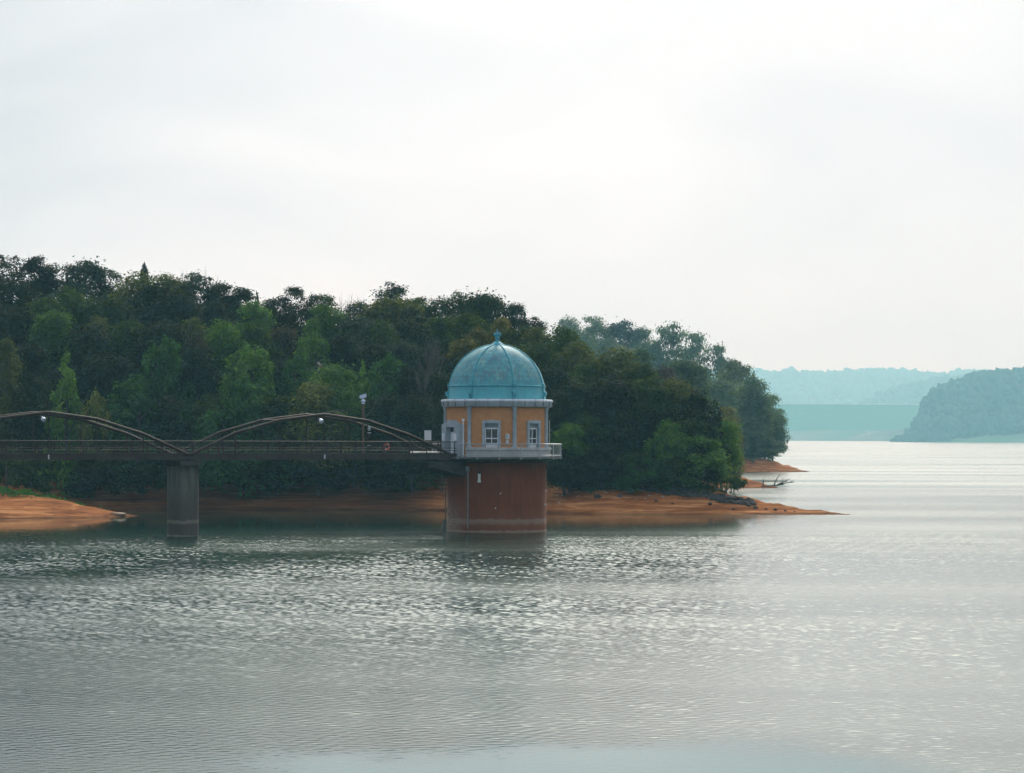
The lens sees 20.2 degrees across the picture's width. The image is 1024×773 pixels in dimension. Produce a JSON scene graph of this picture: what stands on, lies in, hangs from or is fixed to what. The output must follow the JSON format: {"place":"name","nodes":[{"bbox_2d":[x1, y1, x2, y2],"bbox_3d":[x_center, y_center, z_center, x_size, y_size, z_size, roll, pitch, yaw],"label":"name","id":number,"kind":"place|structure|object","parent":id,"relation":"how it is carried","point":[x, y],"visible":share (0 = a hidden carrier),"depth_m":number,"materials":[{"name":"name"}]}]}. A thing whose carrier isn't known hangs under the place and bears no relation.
{"place":"outdoors","nodes":[
{"label":"outdoors","id":0,"kind":"place"},
{"bbox_2d":[0,337,849,518],"bbox_3d":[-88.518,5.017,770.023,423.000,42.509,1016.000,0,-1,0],"label":"terrain","id":1,"kind":"structure","parent":0,"point":[432,498],"depth_m":321.25,"materials":[{"name":"soil"}]},
{"bbox_2d":[0,333,27,486],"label":"broadleaf tree","id":2,"kind":"object","parent":1,"relation":"on","point":[6,390],"visible":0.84,"depth_m":326.98,"materials":[{"name":"green plant"}]},
{"bbox_2d":[0,273,42,329],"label":"broadleaf tree","id":3,"kind":"object","parent":1,"relation":"on","point":[16,288],"visible":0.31,"depth_m":361.36,"materials":[{"name":"green plant"}]},
{"bbox_2d":[0,301,50,410],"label":"broadleaf tree","id":4,"kind":"object","parent":1,"relation":"on","point":[19,318],"visible":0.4,"depth_m":348.74,"materials":[{"name":"green plant"}]},
{"bbox_2d":[1,451,58,492],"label":"shrub","id":5,"kind":"object","parent":1,"relation":"on","point":[24,471],"visible":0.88,"depth_m":317.88,"materials":[{"name":"green plant"}]},
{"bbox_2d":[7,339,58,410],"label":"broadleaf tree","id":6,"kind":"object","parent":1,"relation":"on","point":[35,355],"visible":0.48,"depth_m":336.85,"materials":[{"name":"green plant"}]},
{"bbox_2d":[1,372,65,490],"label":"broadleaf tree","id":7,"kind":"object","parent":1,"relation":"on","point":[38,387],"visible":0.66,"depth_m":326.55,"materials":[{"name":"green plant"}]},
{"bbox_2d":[11,255,66,318],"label":"broadleaf tree","id":8,"kind":"object","parent":1,"relation":"on","point":[43,272],"visible":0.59,"depth_m":371.48,"materials":[{"name":"green plant"}]},
{"bbox_2d":[25,306,77,384],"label":"broadleaf tree","id":9,"kind":"object","parent":1,"relation":"on","point":[51,326],"visible":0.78,"depth_m":346.65,"materials":[{"name":"green plant"}]},
{"bbox_2d":[31,351,100,498],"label":"conical tree","id":10,"kind":"object","parent":1,"relation":"on","point":[63,470],"visible":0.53,"depth_m":326.09,"materials":[{"name":"green plant"}]},
{"bbox_2d":[44,286,98,365],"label":"broadleaf tree","id":11,"kind":"object","parent":1,"relation":"on","point":[72,300],"visible":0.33,"depth_m":361.09,"materials":[{"name":"green plant"}]},
{"bbox_2d":[45,256,113,316],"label":"broadleaf tree","id":12,"kind":"object","parent":1,"relation":"on","point":[90,270],"visible":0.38,"depth_m":372.89,"materials":[{"name":"green plant"}]},
{"bbox_2d":[49,323,129,410],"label":"broadleaf tree","id":13,"kind":"object","parent":1,"relation":"on","point":[78,352],"visible":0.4,"depth_m":344.63,"materials":[{"name":"green plant"}]},
{"bbox_2d":[57,452,128,496],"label":"shrub","id":14,"kind":"object","parent":1,"relation":"on","point":[105,472],"visible":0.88,"depth_m":320.42,"materials":[{"name":"green plant"}]},
{"bbox_2d":[72,387,114,470],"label":"conical tree","id":15,"kind":"object","parent":1,"relation":"on","point":[96,404],"visible":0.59,"depth_m":325.30,"materials":[{"name":"green plant"}]},
{"bbox_2d":[71,293,133,345],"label":"broadleaf tree","id":16,"kind":"object","parent":1,"relation":"on","point":[112,311],"visible":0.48,"depth_m":358.37,"materials":[{"name":"green plant"}]},
{"bbox_2d":[64,347,146,432],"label":"broadleaf tree","id":17,"kind":"object","parent":1,"relation":"on","point":[110,369],"visible":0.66,"depth_m":336.10,"materials":[{"name":"green plant"}]},
{"bbox_2d":[75,373,185,495],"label":"vine covered tree","id":18,"kind":"object","parent":1,"relation":"on","point":[122,412],"visible":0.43,"depth_m":328.13,"materials":[{"name":"green plant"}]},
{"bbox_2d":[105,270,173,320],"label":"broadleaf tree","id":19,"kind":"object","parent":1,"relation":"on","point":[139,283],"visible":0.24,"depth_m":369.35,"materials":[{"name":"green plant"}]},
{"bbox_2d":[119,461,166,494],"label":"shrub","id":20,"kind":"object","parent":1,"relation":"on","point":[140,472],"visible":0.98,"depth_m":321.92,"materials":[{"name":"green plant"}]},
{"bbox_2d":[124,315,194,404],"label":"broadleaf tree","id":21,"kind":"object","parent":1,"relation":"on","point":[176,333],"visible":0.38,"depth_m":344.15,"materials":[{"name":"green plant"}]},
{"bbox_2d":[119,276,200,403],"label":"broadleaf tree","id":22,"kind":"object","parent":1,"relation":"on","point":[162,308],"visible":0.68,"depth_m":356.74,"materials":[{"name":"green plant"}]},
{"bbox_2d":[124,334,200,462],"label":"vine covered tree","id":23,"kind":"object","parent":1,"relation":"on","point":[168,360],"visible":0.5,"depth_m":335.50,"materials":[{"name":"green plant"}]},
{"bbox_2d":[139,392,212,468],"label":"broadleaf tree","id":24,"kind":"object","parent":1,"relation":"on","point":[170,411],"visible":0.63,"depth_m":326.52,"materials":[{"name":"green plant"}]},
{"bbox_2d":[165,344,223,419],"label":"broadleaf tree","id":25,"kind":"object","parent":1,"relation":"on","point":[193,367],"visible":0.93,"depth_m":338.78,"materials":[{"name":"green plant"}]},
{"bbox_2d":[181,393,233,485],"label":"broadleaf tree","id":26,"kind":"object","parent":1,"relation":"on","point":[204,404],"visible":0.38,"depth_m":329.35,"materials":[{"name":"green plant"}]},
{"bbox_2d":[195,279,239,399],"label":"broadleaf tree","id":27,"kind":"object","parent":1,"relation":"on","point":[219,291],"visible":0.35,"depth_m":370.88,"materials":[{"name":"green plant"}]},
{"bbox_2d":[196,297,238,399],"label":"broadleaf tree","id":28,"kind":"object","parent":1,"relation":"on","point":[213,311],"visible":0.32,"depth_m":361.32,"materials":[{"name":"green plant"}]},
{"bbox_2d":[201,319,245,405],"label":"broadleaf tree","id":29,"kind":"object","parent":1,"relation":"on","point":[224,337],"visible":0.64,"depth_m":347.69,"materials":[{"name":"green plant"}]},
{"bbox_2d":[181,375,296,498],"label":"vine covered tree","id":30,"kind":"object","parent":1,"relation":"on","point":[247,410],"visible":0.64,"depth_m":324.73,"materials":[{"name":"green plant"}]},
{"bbox_2d":[198,341,286,462],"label":"vine covered tree","id":31,"kind":"object","parent":1,"relation":"on","point":[241,365],"visible":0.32,"depth_m":334.80,"materials":[{"name":"green plant"}]},
{"bbox_2d":[228,299,276,350],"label":"broadleaf tree","id":32,"kind":"object","parent":1,"relation":"on","point":[250,309],"visible":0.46,"depth_m":355.26,"materials":[{"name":"green plant"}]},
{"bbox_2d":[231,320,289,381],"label":"broadleaf tree","id":33,"kind":"object","parent":1,"relation":"on","point":[251,335],"visible":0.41,"depth_m":345.58,"materials":[{"name":"green plant"}]},
{"bbox_2d":[228,460,295,491],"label":"shrub","id":34,"kind":"object","parent":1,"relation":"on","point":[268,468],"visible":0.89,"depth_m":323.67,"materials":[{"name":"green plant"}]},
{"bbox_2d":[252,392,301,494],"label":"broadleaf tree","id":35,"kind":"object","parent":1,"relation":"on","point":[277,407],"visible":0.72,"depth_m":324.79,"materials":[{"name":"green plant"}]},
{"bbox_2d":[262,323,301,364],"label":"broadleaf tree","id":36,"kind":"object","parent":1,"relation":"on","point":[282,336],"visible":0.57,"depth_m":348.83,"materials":[{"name":"green plant"}]},
{"bbox_2d":[269,309,311,354],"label":"broadleaf tree","id":37,"kind":"object","parent":1,"relation":"on","point":[285,318],"visible":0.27,"depth_m":357.19,"materials":[{"name":"green plant"}]},
{"bbox_2d":[274,352,322,437],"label":"vine covered tree","id":38,"kind":"object","parent":1,"relation":"on","point":[289,387],"visible":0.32,"depth_m":333.95,"materials":[{"name":"green plant"}]},
{"bbox_2d":[288,329,331,422],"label":"tree","id":39,"kind":"object","parent":1,"relation":"on","point":[320,345],"visible":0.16,"depth_m":345.49,"materials":[{"name":"green plant"}]},
{"bbox_2d":[275,374,359,494],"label":"broadleaf tree","id":40,"kind":"object","parent":1,"relation":"on","point":[317,397],"visible":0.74,"depth_m":324.35,"materials":[{"name":"green plant"}]},
{"bbox_2d":[296,302,352,363],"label":"broadleaf tree","id":41,"kind":"object","parent":1,"relation":"on","point":[328,313],"visible":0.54,"depth_m":354.96,"materials":[{"name":"green plant"}]},
{"bbox_2d":[306,359,365,427],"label":"broadleaf tree","id":42,"kind":"object","parent":1,"relation":"on","point":[342,377],"visible":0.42,"depth_m":330.99,"materials":[{"name":"green plant"}]},
{"bbox_2d":[315,333,368,405],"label":"broadleaf tree","id":43,"kind":"object","parent":1,"relation":"on","point":[341,348],"visible":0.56,"depth_m":346.89,"materials":[{"name":"green plant"}]},
{"bbox_2d":[319,313,382,364],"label":"broadleaf tree","id":44,"kind":"object","parent":1,"relation":"on","point":[362,325],"visible":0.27,"depth_m":354.84,"materials":[{"name":"green plant"}]},
{"bbox_2d":[334,388,371,487],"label":"broadleaf tree","id":45,"kind":"object","parent":1,"relation":"on","point":[349,405],"visible":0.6,"depth_m":327.63,"materials":[{"name":"green plant"}]},
{"bbox_2d":[0,370,708,488],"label":"undergrowth","id":46,"kind":"object","parent":1,"relation":"on","point":[361,474],"visible":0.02,"depth_m":331.18,"materials":[{"name":"green plant"}]},
{"bbox_2d":[344,339,395,399],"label":"broadleaf tree","id":47,"kind":"object","parent":1,"relation":"on","point":[374,352],"visible":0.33,"depth_m":344.73,"materials":[{"name":"green plant"}]},
{"bbox_2d":[355,392,403,478],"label":"broadleaf tree","id":48,"kind":"object","parent":1,"relation":"on","point":[384,401],"visible":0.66,"depth_m":326.49,"materials":[{"name":"green plant"}]},
{"bbox_2d":[358,319,406,349],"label":"broadleaf tree","id":49,"kind":"object","parent":1,"relation":"on","point":[380,329],"visible":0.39,"depth_m":354.92,"materials":[{"name":"green plant"}]},
{"bbox_2d":[363,351,417,449],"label":"vine covered tree","id":50,"kind":"object","parent":1,"relation":"on","point":[373,378],"visible":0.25,"depth_m":336.84,"materials":[{"name":"green plant"}]},
{"bbox_2d":[354,290,439,341],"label":"broadleaf tree","id":51,"kind":"object","parent":1,"relation":"on","point":[389,309],"visible":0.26,"depth_m":366.95,"materials":[{"name":"green plant"}]},
{"bbox_2d":[380,337,423,383],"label":"broadleaf tree","id":52,"kind":"object","parent":1,"relation":"on","point":[401,351],"visible":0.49,"depth_m":346.70,"materials":[{"name":"green plant"}]},
{"bbox_2d":[381,392,436,491],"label":"broadleaf tree","id":53,"kind":"object","parent":1,"relation":"on","point":[411,424],"visible":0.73,"depth_m":324.79,"materials":[{"name":"green plant"}]},
{"bbox_2d":[389,315,443,368],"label":"broadleaf tree","id":54,"kind":"object","parent":1,"relation":"on","point":[411,330],"visible":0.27,"depth_m":357.25,"materials":[{"name":"green plant"}]},
{"bbox_2d":[103,479,735,495],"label":"bank scrub","id":55,"kind":"object","parent":1,"relation":"on","point":[588,487],"visible":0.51,"depth_m":317.87,"materials":[{"name":"green plant"}]},
{"bbox_2d":[421,367,450,427],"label":"broadleaf tree","id":56,"kind":"object","parent":1,"relation":"on","point":[439,379],"visible":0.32,"depth_m":334.59,"materials":[{"name":"green plant"}]},
{"bbox_2d":[424,311,467,366],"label":"broadleaf tree","id":57,"kind":"object","parent":1,"relation":"on","point":[442,326],"visible":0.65,"depth_m":357.19,"materials":[{"name":"green plant"}]},
{"bbox_2d":[451,286,509,339],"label":"broadleaf tree","id":58,"kind":"object","parent":1,"relation":"on","point":[484,305],"visible":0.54,"depth_m":370.28,"materials":[{"name":"green plant"}]},
{"bbox_2d":[512,339,573,385],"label":"broadleaf tree","id":59,"kind":"object","parent":1,"relation":"on","point":[541,354],"visible":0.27,"depth_m":338.62,"materials":[{"name":"green plant"}]},
{"bbox_2d":[538,362,574,419],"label":"broadleaf tree","id":60,"kind":"object","parent":1,"relation":"on","point":[559,375],"visible":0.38,"depth_m":333.02,"materials":[{"name":"green plant"}]},
{"bbox_2d":[542,324,594,370],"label":"broadleaf tree","id":61,"kind":"object","parent":1,"relation":"on","point":[567,337],"visible":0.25,"depth_m":349.15,"materials":[{"name":"green plant"}]},
{"bbox_2d":[548,420,590,491],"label":"broadleaf tree","id":62,"kind":"object","parent":1,"relation":"on","point":[572,431],"visible":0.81,"depth_m":316.82,"materials":[{"name":"green plant"}]},
{"bbox_2d":[546,447,594,496],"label":"broadleaf tree","id":63,"kind":"object","parent":1,"relation":"on","point":[556,472],"visible":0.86,"depth_m":315.15,"materials":[{"name":"green plant"}]},
{"bbox_2d":[547,379,599,445],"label":"broadleaf tree","id":64,"kind":"object","parent":1,"relation":"on","point":[570,412],"visible":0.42,"depth_m":323.46,"materials":[{"name":"green plant"}]},
{"bbox_2d":[551,341,599,386],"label":"broadleaf tree","id":65,"kind":"object","parent":1,"relation":"on","point":[573,353],"visible":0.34,"depth_m":339.22,"materials":[{"name":"green plant"}]},
{"bbox_2d":[559,357,611,407],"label":"broadleaf tree","id":66,"kind":"object","parent":1,"relation":"on","point":[582,371],"visible":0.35,"depth_m":331.19,"materials":[{"name":"green plant"}]},
{"bbox_2d":[557,411,618,479],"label":"broadleaf tree","id":67,"kind":"object","parent":1,"relation":"on","point":[588,424],"visible":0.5,"depth_m":319.72,"materials":[{"name":"green plant"}]},
{"bbox_2d":[569,346,652,424],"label":"broadleaf tree","id":68,"kind":"object","parent":1,"relation":"on","point":[619,362],"visible":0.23,"depth_m":331.03,"materials":[{"name":"green plant"}]},
{"bbox_2d":[602,316,646,351],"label":"broadleaf tree","id":69,"kind":"object","parent":1,"relation":"on","point":[619,329],"visible":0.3,"depth_m":1004.37,"materials":[{"name":"green plant"}]},
{"bbox_2d":[610,449,654,485],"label":"broadleaf tree","id":70,"kind":"object","parent":1,"relation":"on","point":[629,457],"visible":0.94,"depth_m":314.56,"materials":[{"name":"green plant"}]},
{"bbox_2d":[611,456,675,494],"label":"shrub","id":71,"kind":"object","parent":1,"relation":"on","point":[651,474],"visible":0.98,"depth_m":313.62,"materials":[{"name":"green plant"}]},
{"bbox_2d":[628,404,676,459],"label":"broadleaf tree","id":72,"kind":"object","parent":1,"relation":"on","point":[655,415],"visible":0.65,"depth_m":319.38,"materials":[{"name":"green plant"}]},
{"bbox_2d":[618,373,688,438],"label":"broadleaf tree","id":73,"kind":"object","parent":1,"relation":"on","point":[643,387],"visible":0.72,"depth_m":321.90,"materials":[{"name":"green plant"}]},
{"bbox_2d":[647,321,682,380],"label":"tree","id":74,"kind":"object","parent":1,"relation":"on","point":[670,336],"visible":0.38,"depth_m":977.46,"materials":[{"name":"green plant"}]},
{"bbox_2d":[639,418,692,486],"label":"vine covered tree","id":75,"kind":"object","parent":1,"relation":"on","point":[661,442],"visible":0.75,"depth_m":315.79,"materials":[{"name":"green plant"}]},
{"bbox_2d":[641,456,702,486],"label":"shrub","id":76,"kind":"object","parent":1,"relation":"on","point":[673,464],"visible":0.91,"depth_m":313.48,"materials":[{"name":"green plant"}]},
{"bbox_2d":[660,354,717,412],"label":"broadleaf tree","id":77,"kind":"object","parent":1,"relation":"on","point":[688,369],"visible":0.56,"depth_m":518.40,"materials":[{"name":"green plant"}]},
{"bbox_2d":[663,413,721,464],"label":"broadleaf tree","id":78,"kind":"object","parent":1,"relation":"on","point":[686,426],"visible":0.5,"depth_m":318.91,"materials":[{"name":"green plant"}]},
{"bbox_2d":[651,434,735,489],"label":"vine covered tree","id":79,"kind":"object","parent":1,"relation":"on","point":[716,459],"visible":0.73,"depth_m":315.36,"materials":[{"name":"green plant"}]},
{"bbox_2d":[672,326,715,382],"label":"pine tree","id":80,"kind":"object","parent":1,"relation":"on","point":[692,352],"visible":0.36,"depth_m":975.17,"materials":[{"name":"green plant"}]},
{"bbox_2d":[670,388,722,451],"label":"broadleaf tree","id":81,"kind":"object","parent":1,"relation":"on","point":[692,400],"visible":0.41,"depth_m":321.82,"materials":[{"name":"green plant"}]},
{"bbox_2d":[638,486,756,504],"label":"rubble","id":82,"kind":"object","parent":1,"relation":"on","point":[722,498],"visible":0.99,"depth_m":312.39,"materials":[{"name":"stone"}]},
{"bbox_2d":[698,341,727,380],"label":"pine tree","id":83,"kind":"object","parent":1,"relation":"on","point":[719,355],"visible":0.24,"depth_m":969.03,"materials":[{"name":"green plant"}]},
{"bbox_2d":[693,398,734,471],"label":"open crowned tree","id":84,"kind":"object","parent":1,"relation":"on","point":[715,417],"visible":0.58,"depth_m":321.33,"materials":[{"name":"green plant"}]},
{"bbox_2d":[705,375,745,422],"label":"broadleaf tree","id":85,"kind":"object","parent":1,"relation":"on","point":[724,386],"visible":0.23,"depth_m":686.34,"materials":[{"name":"green plant"}]},
{"bbox_2d":[709,416,749,489],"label":"broadleaf tree","id":86,"kind":"object","parent":1,"relation":"on","point":[728,429],"visible":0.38,"depth_m":330.67,"materials":[{"name":"green plant"}]},
{"bbox_2d":[711,360,758,406],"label":"broadleaf tree","id":87,"kind":"object","parent":1,"relation":"on","point":[742,370],"visible":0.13,"depth_m":789.30,"materials":[{"name":"green plant"}]},
{"bbox_2d":[735,412,770,443],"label":"broadleaf tree","id":88,"kind":"object","parent":1,"relation":"on","point":[750,430],"visible":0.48,"depth_m":692.27,"materials":[{"name":"green plant"}]},
{"bbox_2d":[731,374,776,440],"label":"broadleaf tree","id":89,"kind":"object","parent":1,"relation":"on","point":[756,401],"visible":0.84,"depth_m":698.15,"materials":[{"name":"green plant"}]},
{"bbox_2d":[0,441,1023,772],"bbox_3d":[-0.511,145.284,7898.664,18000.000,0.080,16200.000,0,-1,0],"label":"water","id":90,"kind":"structure","parent":0,"point":[876,625],"depth_m":118.83,"materials":[{"name":"liquid"}]},
{"bbox_2d":[163,460,202,536],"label":"bridge pier","id":91,"kind":"structure","parent":90,"relation":"in","point":[182,498],"depth_m":234.01,"materials":[{"name":"concrete"}]},
{"bbox_2d":[0,411,457,459],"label":"footbridge","id":92,"kind":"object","parent":91,"relation":"on","point":[180,454],"visible":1,"depth_m":235.72,"materials":[{"name":"paint"}]},
{"bbox_2d":[410,329,561,532],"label":"intake tower","id":93,"kind":"structure","parent":90,"relation":"in","point":[496,405],"depth_m":246.24,"materials":[{"name":"brick"}]},
{"bbox_2d":[442,420,463,456],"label":"doorway","id":94,"kind":"structure","parent":93,"relation":"in","point":[452,430],"depth_m":247.32,"materials":[{"name":"white stone"}]},
{"bbox_2d":[482,420,500,446],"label":"window","id":95,"kind":"structure","parent":93,"relation":"in","point":[491,429],"depth_m":245.70,"materials":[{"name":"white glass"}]},
{"bbox_2d":[0,0,1023,373],"label":"sky","id":96,"kind":"structure","parent":0,"point":[820,185],"materials":[{"name":"white"}]},
{"bbox_2d":[799,377,916,403],"bbox_3d":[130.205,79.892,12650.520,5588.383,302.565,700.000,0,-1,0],"label":"hills","id":97,"kind":"structure","parent":0,"point":[834,397],"depth_m":12662.33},
{"bbox_2d":[711,366,1000,404],"bbox_3d":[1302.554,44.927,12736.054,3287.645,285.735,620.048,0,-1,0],"label":"ridge wood","id":98,"kind":"object","parent":97,"relation":"on","point":[855,385],"visible":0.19,"depth_m":12746.95,"materials":[{"name":"plant"}]},
{"bbox_2d":[784,429,1023,442],"bbox_3d":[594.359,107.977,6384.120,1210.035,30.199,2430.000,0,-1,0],"label":"foreshore","id":99,"kind":"structure","parent":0,"point":[837,435],"depth_m":7035.51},
{"bbox_2d":[772,404,919,430],"bbox_3d":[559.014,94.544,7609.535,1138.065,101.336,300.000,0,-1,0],"label":"embankment dam","id":100,"kind":"structure","parent":99,"relation":"on","point":[802,417],"depth_m":7591.48,"materials":[{"name":"concrete"}]},
{"bbox_2d":[883,384,926,403],"bbox_3d":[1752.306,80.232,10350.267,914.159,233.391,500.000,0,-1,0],"label":"shoulder hill","id":101,"kind":"structure","parent":0,"point":[915,396],"depth_m":10439.32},
{"bbox_2d":[860,374,962,403],"bbox_3d":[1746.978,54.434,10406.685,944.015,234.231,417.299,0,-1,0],"label":"shoulder wood","id":102,"kind":"object","parent":101,"relation":"on","point":[904,391],"visible":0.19,"depth_m":10466.65,"materials":[{"name":"plant"}]},
{"bbox_2d":[929,402,1023,441],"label":"hill","id":103,"kind":"structure","parent":0,"point":[974,434],"depth_m":5367.28,"materials":[{"name":"plant"}]},
{"bbox_2d":[890,366,1023,441],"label":"wood","id":104,"kind":"object","parent":103,"relation":"on","point":[957,406],"visible":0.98,"depth_m":5503.68,"materials":[{"name":"green plant"}]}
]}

